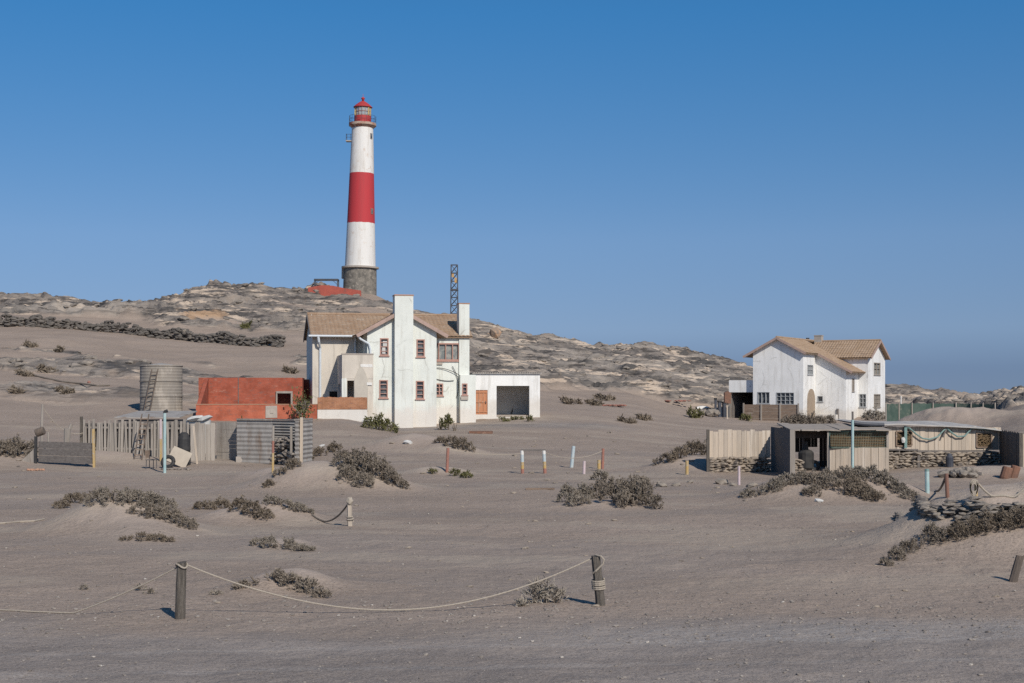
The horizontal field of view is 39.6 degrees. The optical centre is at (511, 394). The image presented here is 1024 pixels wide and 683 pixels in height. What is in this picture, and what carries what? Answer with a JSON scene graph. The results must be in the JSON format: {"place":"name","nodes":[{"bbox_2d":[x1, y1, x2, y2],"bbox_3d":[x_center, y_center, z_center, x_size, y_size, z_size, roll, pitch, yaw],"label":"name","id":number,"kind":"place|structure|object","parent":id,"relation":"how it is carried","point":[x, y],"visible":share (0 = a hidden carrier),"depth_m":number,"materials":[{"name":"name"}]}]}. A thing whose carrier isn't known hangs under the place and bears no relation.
{"place":"outdoors","nodes":[
{"label":"outdoors","id":0,"kind":"place"},
{"bbox_2d":[0,279,1023,682],"bbox_3d":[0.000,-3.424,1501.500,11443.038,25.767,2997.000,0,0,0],"label":"ground","id":1,"kind":"structure","parent":0,"point":[496,555],"depth_m":30.39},
{"bbox_2d":[6,384,26,393],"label":"hill scrub","id":2,"kind":"object","parent":1,"relation":"on","point":[13,390],"visible":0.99,"depth_m":102.54,"materials":[{"name":"brown plant"}]},
{"bbox_2d":[0,432,37,456],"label":"saltbush","id":3,"kind":"object","parent":1,"relation":"on","point":[14,446],"visible":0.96,"depth_m":63.47,"materials":[{"name":"grey plant"}]},
{"bbox_2d":[14,367,33,376],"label":"hill scrub","id":4,"kind":"object","parent":1,"relation":"on","point":[26,373],"visible":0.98,"depth_m":114.81,"materials":[{"name":"brown plant"}]},
{"bbox_2d":[34,427,49,448],"bbox_3d":[-21.464,2.258,65.000,0.695,1.618,0.370,0,0,0],"label":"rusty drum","id":5,"kind":"object","parent":1,"relation":"on","point":[40,431],"visible":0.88,"depth_m":64.88,"materials":[{"name":"brown metal"}]},
{"bbox_2d":[35,363,58,372],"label":"hill scrub","id":6,"kind":"object","parent":1,"relation":"on","point":[41,367],"visible":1,"depth_m":118.51,"materials":[{"name":"brown plant"}]},
{"bbox_2d":[22,429,95,467],"bbox_3d":[-19.964,2.402,62.521,3.898,1.852,0.237,0,0,18],"label":"board barrier","id":7,"kind":"object","parent":1,"relation":"on","point":[61,452],"visible":0.87,"depth_m":62.46,"materials":[{"name":"grey wood"}]},
{"bbox_2d":[40,404,82,440],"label":"rope post","id":8,"kind":"object","parent":1,"relation":"on","point":[41,423],"visible":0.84,"depth_m":66.97,"materials":[{"name":"grey wood"}]},
{"bbox_2d":[52,385,75,393],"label":"hill scrub","id":9,"kind":"object","parent":1,"relation":"on","point":[62,390],"visible":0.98,"depth_m":103.53,"materials":[{"name":"brown plant"}]},
{"bbox_2d":[64,424,72,441],"bbox_3d":[-20.306,2.197,65.005,0.451,1.780,0.330,0,0,0],"label":"stump","id":10,"kind":"object","parent":1,"relation":"on","point":[67,433],"visible":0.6,"depth_m":64.89,"materials":[{"name":"grey wood"}]},
{"bbox_2d":[33,375,109,385],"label":"slope pipe","id":11,"kind":"object","parent":1,"relation":"on","point":[70,382],"visible":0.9,"depth_m":111.66,"materials":[{"name":"metal"}]},
{"bbox_2d":[51,491,94,508],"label":"saltbush","id":12,"kind":"object","parent":1,"relation":"on","point":[70,497],"visible":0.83,"depth_m":43.34,"materials":[{"name":"brown plant"}]},
{"bbox_2d":[82,485,180,510],"bbox_3d":[-9.331,2.745,37.341,2.110,1.184,6.871,0,0,0],"label":"saltbush","id":13,"kind":"object","parent":1,"relation":"on","point":[105,493],"visible":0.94,"depth_m":34.25,"materials":[{"name":"grey plant"}]},
{"bbox_2d":[80,417,189,457],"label":"picket fence","id":14,"kind":"object","parent":1,"relation":"on","point":[117,437],"visible":0.62,"depth_m":67.85,"materials":[{"name":"grey wood"}]},
{"bbox_2d":[133,414,149,459],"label":"ladder","id":15,"kind":"object","parent":1,"relation":"on","point":[140,424],"visible":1,"depth_m":65.91,"materials":[{"name":"grey wood"}]},
{"bbox_2d":[0,313,285,346],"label":"dry stone wall","id":16,"kind":"structure","parent":1,"relation":"on","point":[228,337],"depth_m":155.58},
{"bbox_2d":[119,531,175,541],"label":"saltbush","id":17,"kind":"object","parent":1,"relation":"on","point":[162,537],"visible":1,"depth_m":31.86,"materials":[{"name":"grey plant"}]},
{"bbox_2d":[78,583,223,594],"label":"saltbush","id":18,"kind":"object","parent":1,"relation":"on","point":[149,590],"visible":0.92,"depth_m":23.66,"materials":[{"name":"grey plant"}]},
{"bbox_2d":[144,369,157,410],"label":"ladder","id":19,"kind":"object","parent":1,"relation":"on","point":[150,391],"visible":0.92,"depth_m":93.63,"materials":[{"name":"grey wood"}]},
{"bbox_2d":[114,411,196,423],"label":"lean to shed","id":20,"kind":"object","parent":1,"relation":"on","point":[169,414],"visible":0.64,"depth_m":72.76,"materials":[{"name":"metal"}]},
{"bbox_2d":[139,363,182,410],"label":"water tank","id":21,"kind":"object","parent":1,"relation":"on","point":[168,395],"visible":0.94,"depth_m":94.24,"materials":[{"name":"metal"}]},
{"bbox_2d":[126,504,199,529],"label":"saltbush","id":22,"kind":"object","parent":1,"relation":"on","point":[175,514],"visible":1,"depth_m":33.51,"materials":[{"name":"grey plant"}]},
{"bbox_2d":[163,409,167,472],"bbox_3d":[-14.594,2.088,59.897,0.224,2.987,0.133,0,0,0],"label":"painted pole","id":23,"kind":"object","parent":1,"relation":"on","point":[164,439],"visible":0.86,"depth_m":59.85,"materials":[{"name":"teal paint"}]},
{"bbox_2d":[166,446,191,466],"bbox_3d":[-14.780,2.761,63.181,1.116,0.997,0.349,0,0,8],"label":"loose board","id":24,"kind":"object","parent":1,"relation":"on","point":[181,456],"visible":0.86,"depth_m":63.17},
{"bbox_2d":[175,561,187,619],"bbox_3d":[-4.856,3.014,20.900,0.195,1.147,0.190,0,0,0],"label":"rope post","id":25,"kind":"object","parent":1,"relation":"on","point":[180,601],"visible":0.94,"depth_m":20.84,"materials":[{"name":"grey wood"}]},
{"bbox_2d":[0,567,176,613],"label":"slack rope","id":26,"kind":"object","parent":25,"relation":"attached to","point":[92,605],"visible":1,"depth_m":21.28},
{"bbox_2d":[187,558,590,610],"bbox_3d":[-1.726,2.881,21.650,6.289,0.788,0.140,0,0,-14],"label":"slack rope","id":27,"kind":"object","parent":25,"relation":"hanging from","point":[386,609],"visible":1,"depth_m":21.54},
{"bbox_2d":[177,432,190,465],"bbox_3d":[-14.736,2.443,63.900,0.600,1.550,0.600,0,0,0],"label":"black drum","id":28,"kind":"object","parent":1,"relation":"on","point":[183,440],"visible":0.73,"depth_m":63.69,"materials":[{"name":"plastic"}]},
{"bbox_2d":[186,415,212,452],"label":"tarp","id":29,"kind":"object","parent":1,"relation":"on","point":[198,418],"visible":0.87,"depth_m":69.94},
{"bbox_2d":[190,422,214,460],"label":"plank fence","id":30,"kind":"object","parent":1,"relation":"on","point":[210,437],"visible":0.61,"depth_m":66.43,"materials":[{"name":"grey wood"}]},
{"bbox_2d":[216,422,236,459],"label":"plank fence","id":31,"kind":"object","parent":1,"relation":"on","point":[224,435],"visible":0.84,"depth_m":67.19,"materials":[{"name":"grey wood"}]},
{"bbox_2d":[191,495,275,519],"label":"saltbush","id":32,"kind":"object","parent":1,"relation":"on","point":[237,502],"visible":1,"depth_m":36.85,"materials":[{"name":"grey plant"}]},
{"bbox_2d":[195,378,318,420],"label":"brick outbuilding","id":33,"kind":"structure","parent":1,"relation":"on","point":[226,399],"depth_m":96.58,"materials":[{"name":"brick"}]},
{"bbox_2d":[236,417,312,463],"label":"iron pen","id":34,"kind":"object","parent":1,"relation":"on","point":[254,440],"visible":0.82,"depth_m":65.49,"materials":[{"name":"grey metal"}]},
{"bbox_2d":[269,436,296,465],"bbox_3d":[-10.315,2.548,64.550,0.646,1.389,2.488,0,0,-42],"label":"stone stack","id":35,"kind":"object","parent":34,"relation":"in","point":[282,445],"visible":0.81,"depth_m":64.43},
{"bbox_2d":[249,534,316,550],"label":"saltbush","id":36,"kind":"object","parent":1,"relation":"on","point":[291,544],"visible":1,"depth_m":30.16,"materials":[{"name":"grey plant"}]},
{"bbox_2d":[232,568,334,597],"bbox_3d":[-3.702,3.101,23.578,1.831,0.466,0.802,0,0,18],"label":"saltbush","id":37,"kind":"object","parent":1,"relation":"on","point":[292,577],"visible":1,"depth_m":23.59,"materials":[{"name":"grey plant"}]},
{"bbox_2d":[261,493,314,514],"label":"saltbush","id":38,"kind":"object","parent":1,"relation":"on","point":[290,503],"visible":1,"depth_m":37.17,"materials":[{"name":"grey plant"}]},
{"bbox_2d":[289,386,314,418],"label":"bare bush","id":39,"kind":"object","parent":1,"relation":"on","point":[301,406],"visible":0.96,"depth_m":91.11,"materials":[{"name":"green plant"}]},
{"bbox_2d":[261,440,343,487],"bbox_3d":[-8.796,2.659,60.096,1.876,1.092,24.250,0,0,-3],"label":"saltbush","id":40,"kind":"object","parent":1,"relation":"on","point":[291,462],"visible":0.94,"depth_m":49.61,"materials":[{"name":"grey plant"}]},
{"bbox_2d":[308,285,360,295],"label":"boundary wall","id":41,"kind":"structure","parent":1,"relation":"on","point":[326,290],"depth_m":196.00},
{"bbox_2d":[317,397,366,421],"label":"garden wall","id":42,"kind":"structure","parent":1,"relation":"on","point":[353,408],"depth_m":92.79,"materials":[{"name":"orange brick"}]},
{"bbox_2d":[346,497,353,525],"bbox_3d":[-4.043,3.059,35.500,0.201,1.020,0.203,0,0,0],"label":"rope post","id":43,"kind":"object","parent":1,"relation":"on","point":[349,517],"visible":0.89,"depth_m":35.45,"materials":[{"name":"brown wood"}]},
{"bbox_2d":[341,97,378,295],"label":"lighthouse","id":44,"kind":"object","parent":1,"relation":"on","point":[359,270],"visible":0.98,"depth_m":201.43,"materials":[{"name":"paint"}]},
{"bbox_2d":[330,446,410,489],"bbox_3d":[-5.093,2.487,48.483,3.155,1.516,1.808,0,0,40],"label":"saltbush","id":45,"kind":"object","parent":1,"relation":"on","point":[352,460],"visible":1,"depth_m":48.41,"materials":[{"name":"grey plant"}]},
{"bbox_2d":[360,412,399,432],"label":"green weed","id":46,"kind":"object","parent":1,"relation":"on","point":[379,422],"visible":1,"depth_m":89.11,"materials":[{"name":"green plant"}]},
{"bbox_2d":[303,294,475,427],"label":"gabled house","id":47,"kind":"structure","parent":1,"relation":"on","point":[402,365],"depth_m":95.43,"materials":[{"name":"white paint"}]},
{"bbox_2d":[378,380,388,398],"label":"window","id":48,"kind":"structure","parent":47,"relation":"in","point":[383,384],"depth_m":94.82,"materials":[{"name":"pink paint"}]},
{"bbox_2d":[379,338,389,356],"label":"window","id":49,"kind":"structure","parent":47,"relation":"in","point":[386,351],"depth_m":94.77,"materials":[{"name":"pink paint"}]},
{"bbox_2d":[415,381,424,399],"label":"window","id":50,"kind":"structure","parent":47,"relation":"in","point":[419,384],"depth_m":95.33,"materials":[{"name":"pink paint"}]},
{"bbox_2d":[416,339,425,357],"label":"window","id":51,"kind":"structure","parent":47,"relation":"in","point":[420,343],"depth_m":95.28,"materials":[{"name":"pink paint"}]},
{"bbox_2d":[437,343,458,361],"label":"window","id":52,"kind":"structure","parent":47,"relation":"in","point":[446,352],"depth_m":98.52,"materials":[{"name":"pink paint"}]},
{"bbox_2d":[436,412,456,430],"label":"green weed","id":53,"kind":"object","parent":1,"relation":"on","point":[446,422],"visible":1,"depth_m":91.08,"materials":[{"name":"green plant"}]},
{"bbox_2d":[427,468,473,477],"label":"saltbush","id":54,"kind":"object","parent":1,"relation":"on","point":[463,474],"visible":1,"depth_m":57.56,"materials":[{"name":"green plant"}]},
{"bbox_2d":[450,264,457,313],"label":"lattice mast","id":55,"kind":"object","parent":1,"relation":"on","point":[451,279],"visible":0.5,"depth_m":149.61,"materials":[{"name":"metal"}]},
{"bbox_2d":[433,435,476,452],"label":"saltbush","id":56,"kind":"object","parent":1,"relation":"on","point":[457,441],"visible":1,"depth_m":71.97,"materials":[{"name":"grey plant"}]},
{"bbox_2d":[487,327,501,337],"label":"boulder","id":57,"kind":"object","parent":1,"relation":"on","point":[495,332],"visible":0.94,"depth_m":189.94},
{"bbox_2d":[469,372,541,418],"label":"garage","id":58,"kind":"structure","parent":1,"relation":"on","point":[507,395],"depth_m":102.12,"materials":[{"name":"paint"}]},
{"bbox_2d":[476,390,487,413],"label":"door","id":59,"kind":"structure","parent":58,"relation":"in","point":[481,395],"depth_m":101.63,"materials":[{"name":"orange paint"}]},
{"bbox_2d":[0,282,1015,404],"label":"loose rocks","id":60,"kind":"object","parent":1,"relation":"on","point":[16,362],"visible":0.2,"depth_m":172.66,"materials":[{"name":"grey stone"}]},
{"bbox_2d":[0,481,1023,682],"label":"pebbles","id":61,"kind":"object","parent":1,"relation":"on","point":[551,615],"visible":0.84,"depth_m":21.11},
{"bbox_2d":[498,414,533,421],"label":"green weed","id":62,"kind":"object","parent":1,"relation":"on","point":[529,418],"visible":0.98,"depth_m":98.77,"materials":[{"name":"green plant"}]},
{"bbox_2d":[12,420,1021,607],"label":"stones","id":63,"kind":"object","parent":1,"relation":"on","point":[878,606],"visible":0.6,"depth_m":36.35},
{"bbox_2d":[514,575,568,605],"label":"dry tuft","id":64,"kind":"object","parent":1,"relation":"on","point":[542,590],"visible":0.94,"depth_m":22.66,"materials":[{"name":"grey plant"}]},
{"bbox_2d":[559,395,582,404],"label":"hill scrub","id":65,"kind":"object","parent":1,"relation":"on","point":[565,400],"visible":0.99,"depth_m":120.19,"materials":[{"name":"brown plant"}]},
{"bbox_2d":[556,468,609,506],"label":"saltbush","id":66,"kind":"object","parent":1,"relation":"on","point":[582,491],"visible":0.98,"depth_m":43.51,"materials":[{"name":"grey plant"}]},
{"bbox_2d":[584,396,604,405],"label":"hill scrub","id":67,"kind":"object","parent":1,"relation":"on","point":[593,402],"visible":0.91,"depth_m":123.20,"materials":[{"name":"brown plant"}]},
{"bbox_2d":[591,554,605,605],"bbox_3d":[1.362,3.056,22.398,0.234,1.103,0.229,0,0,0],"label":"rope post","id":68,"kind":"object","parent":1,"relation":"on","point":[598,584],"visible":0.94,"depth_m":22.32,"materials":[{"name":"grey wood"}]},
{"bbox_2d":[592,393,616,400],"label":"hill scrub","id":69,"kind":"object","parent":1,"relation":"on","point":[600,396],"visible":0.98,"depth_m":131.90,"materials":[{"name":"grey plant"}]},
{"bbox_2d":[586,473,663,508],"bbox_3d":[3.476,2.821,45.244,2.354,1.065,9.492,0,0,4],"label":"saltbush","id":70,"kind":"object","parent":1,"relation":"on","point":[624,491],"visible":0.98,"depth_m":41.38,"materials":[{"name":"grey plant"}]},
{"bbox_2d":[617,414,637,423],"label":"hill scrub","id":71,"kind":"object","parent":1,"relation":"on","point":[626,420],"visible":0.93,"depth_m":103.96,"materials":[{"name":"grey plant"}]},
{"bbox_2d":[651,438,705,465],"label":"saltbush","id":72,"kind":"object","parent":1,"relation":"on","point":[699,447],"visible":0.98,"depth_m":61.62,"materials":[{"name":"grey plant"}]},
{"bbox_2d":[686,405,704,417],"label":"green weed","id":73,"kind":"object","parent":1,"relation":"on","point":[694,414],"visible":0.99,"depth_m":121.56,"materials":[{"name":"green plant"}]},
{"bbox_2d":[699,408,719,416],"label":"stone heap","id":74,"kind":"object","parent":1,"relation":"on","point":[711,412],"visible":0.75,"depth_m":135.93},
{"bbox_2d":[724,391,730,418],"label":"post box","id":75,"kind":"object","parent":1,"relation":"on","point":[727,397],"visible":0.84,"depth_m":135.70,"materials":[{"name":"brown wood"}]},
{"bbox_2d":[705,429,774,472],"bbox_3d":[9.683,2.523,60.016,3.342,2.161,0.596,0,0,-20],"label":"board screen","id":76,"kind":"object","parent":1,"relation":"on","point":[723,451],"visible":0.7,"depth_m":59.90,"materials":[{"name":"brown wood"}]},
{"bbox_2d":[729,380,752,417],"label":"carport","id":77,"kind":"object","parent":1,"relation":"on","point":[741,391],"visible":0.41,"depth_m":142.42,"materials":[{"name":"metal"}]},
{"bbox_2d":[739,472,797,497],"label":"saltbush","id":78,"kind":"object","parent":1,"relation":"on","point":[780,480],"visible":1,"depth_m":44.21,"materials":[{"name":"grey plant"}]},
{"bbox_2d":[743,403,798,422],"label":"board fence","id":79,"kind":"object","parent":1,"relation":"on","point":[764,412],"visible":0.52,"depth_m":137.07,"materials":[{"name":"brown wood"}]},
{"bbox_2d":[771,427,794,474],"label":"dark sheet wall","id":80,"kind":"structure","parent":1,"relation":"on","point":[783,450],"depth_m":58.70,"materials":[{"name":"grey metal"}]},
{"bbox_2d":[798,441,813,469],"bbox_3d":[12.777,2.635,61.800,0.680,1.250,0.663,0,0,0],"label":"iron stove","id":81,"kind":"object","parent":1,"relation":"on","point":[806,455],"visible":0.9,"depth_m":61.52,"materials":[{"name":"black metal"}]},
{"bbox_2d":[780,412,837,423],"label":"saltbush","id":82,"kind":"object","parent":1,"relation":"on","point":[799,418],"visible":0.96,"depth_m":118.53,"materials":[{"name":"grey plant"}]},
{"bbox_2d":[743,335,890,419],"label":"winged house","id":83,"kind":"structure","parent":1,"relation":"on","point":[837,379],"depth_m":139.94,"materials":[{"name":"white paint"}]},
{"bbox_2d":[757,392,769,403],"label":"window","id":84,"kind":"structure","parent":83,"relation":"in","point":[762,397],"depth_m":139.55,"materials":[{"name":"grey paint"}]},
{"bbox_2d":[776,392,793,404],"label":"window","id":85,"kind":"structure","parent":83,"relation":"in","point":[785,398],"depth_m":138.43,"materials":[{"name":"grey paint"}]},
{"bbox_2d":[807,389,814,417],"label":"arched door","id":86,"kind":"structure","parent":83,"relation":"in","point":[811,395],"depth_m":139.35,"materials":[{"name":"paint"}]},
{"bbox_2d":[859,394,866,407],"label":"window","id":87,"kind":"structure","parent":83,"relation":"in","point":[862,397],"depth_m":142.72,"materials":[{"name":"grey paint"}]},
{"bbox_2d":[788,464,855,496],"bbox_3d":[9.566,2.638,44.370,2.673,0.929,1.688,0,0,-43],"label":"saltbush","id":88,"kind":"object","parent":1,"relation":"on","point":[822,476],"visible":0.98,"depth_m":44.19,"materials":[{"name":"grey plant"}]},
{"bbox_2d":[777,423,891,471],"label":"open shack","id":89,"kind":"structure","parent":1,"relation":"on","point":[871,447],"depth_m":61.02,"materials":[{"name":"beige wood"}]},
{"bbox_2d":[851,411,853,466],"bbox_3d":[14.271,2.143,59.600,0.111,2.902,0.111,0,0,23],"label":"painted pole","id":90,"kind":"object","parent":1,"relation":"on","point":[852,442],"visible":0.82,"depth_m":59.55,"materials":[{"name":"teal paint"}]},
{"bbox_2d":[833,474,886,501],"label":"saltbush","id":91,"kind":"object","parent":1,"relation":"on","point":[860,486],"visible":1,"depth_m":43.21,"materials":[{"name":"brown plant"}]},
{"bbox_2d":[860,404,884,419],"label":"saltbush","id":92,"kind":"object","parent":1,"relation":"on","point":[876,415],"visible":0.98,"depth_m":131.81,"materials":[{"name":"grey plant"}]},
{"bbox_2d":[844,464,921,501],"bbox_3d":[11.718,2.704,44.222,1.050,1.144,2.981,0,0,-41],"label":"saltbush","id":93,"kind":"object","parent":1,"relation":"on","point":[885,477],"visible":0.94,"depth_m":44.35,"materials":[{"name":"grey plant"}]},
{"bbox_2d":[877,519,954,565],"bbox_3d":[7.910,2.948,28.357,2.600,0.779,0.770,0,0,-43],"label":"saltbush","id":94,"kind":"object","parent":1,"relation":"on","point":[932,527],"visible":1,"depth_m":28.76,"materials":[{"name":"grey plant"}]},
{"bbox_2d":[925,469,929,493],"bbox_3d":[13.168,2.875,45.102,0.159,1.058,0.138,0,0,0],"label":"painted post","id":95,"kind":"object","parent":1,"relation":"on","point":[927,489],"visible":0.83,"depth_m":45.04,"materials":[{"name":"teal paint"}]},
{"bbox_2d":[837,419,1023,468],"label":"long shack","id":96,"kind":"structure","parent":1,"relation":"on","point":[967,450],"depth_m":62.95,"materials":[{"name":"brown wood"}]},
{"bbox_2d":[896,429,912,446],"bbox_3d":[17.209,1.931,62.703,0.938,0.829,0.211,0,0,-12],"label":"window","id":97,"kind":"structure","parent":96,"relation":"in","point":[899,434],"depth_m":62.69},
{"bbox_2d":[904,426,994,439],"bbox_3d":[19.403,1.671,62.986,4.443,0.638,0.100,0,0,-12],"label":"hose garland","id":98,"kind":"object","parent":96,"relation":"hanging from","point":[943,430],"visible":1,"depth_m":62.90},
{"bbox_2d":[976,432,992,449],"bbox_3d":[21.052,2.062,63.553,0.930,0.815,0.211,0,0,-12],"label":"window","id":99,"kind":"structure","parent":96,"relation":"in","point":[983,439],"depth_m":63.50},
{"bbox_2d":[885,402,995,420],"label":"net fence","id":100,"kind":"object","parent":1,"relation":"on","point":[895,412],"visible":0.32,"depth_m":114.56,"materials":[{"name":"fabric"}]},
{"bbox_2d":[944,473,949,497],"bbox_3d":[9.412,2.105,30.751,0.124,0.819,0.083,0,0,0],"label":"painted post","id":101,"kind":"object","parent":1,"relation":"on","point":[946,485],"visible":0.66,"depth_m":30.72,"materials":[{"name":"brown paint"}]},
{"bbox_2d":[946,453,953,466],"bbox_3d":[19.198,2.907,62.400,0.340,0.700,0.340,0,0,0],"label":"blue can","id":102,"kind":"object","parent":1,"relation":"on","point":[949,460],"visible":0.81,"depth_m":62.26,"materials":[{"name":"blue metal"}]},
{"bbox_2d":[892,495,1023,523],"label":"dry stone wall","id":103,"kind":"structure","parent":1,"relation":"on","point":[923,506],"depth_m":29.75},
{"bbox_2d":[937,467,983,477],"bbox_3d":[17.419,3.010,55.166,1.546,0.481,1.306,0,0,37],"label":"stone heap","id":104,"kind":"object","parent":1,"relation":"on","point":[968,472],"visible":0.97,"depth_m":54.89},
{"bbox_2d":[969,479,978,495],"bbox_3d":[9.674,2.160,29.823,0.207,0.814,0.131,0,0,0],"label":"painted post","id":105,"kind":"object","parent":1,"relation":"on","point":[976,486],"visible":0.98,"depth_m":29.76,"materials":[{"name":"yellow paint"}]},
{"bbox_2d":[978,483,1023,497],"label":"rope","id":106,"kind":"object","parent":105,"relation":"attached to","point":[1000,495],"visible":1,"depth_m":29.83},
{"bbox_2d":[944,506,1023,540],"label":"saltbush","id":107,"kind":"object","parent":1,"relation":"on","point":[976,525],"visible":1,"depth_m":28.83,"materials":[{"name":"grey plant"}]},
{"bbox_2d":[1000,465,1020,478],"bbox_3d":[19.020,3.023,54.293,0.823,0.719,0.415,0,0,-15],"label":"rusty drum","id":108,"kind":"object","parent":1,"relation":"on","point":[1013,471],"visible":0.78,"depth_m":54.17,"materials":[{"name":"metal"}]},
{"bbox_2d":[1009,555,1023,581],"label":"leaning stump","id":109,"kind":"object","parent":1,"relation":"on","point":[1016,569],"visible":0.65,"depth_m":25.22,"materials":[{"name":"brown wood"}]},
{"bbox_2d":[0,0,1023,393],"label":"sky","id":110,"kind":"structure","parent":0,"point":[725,178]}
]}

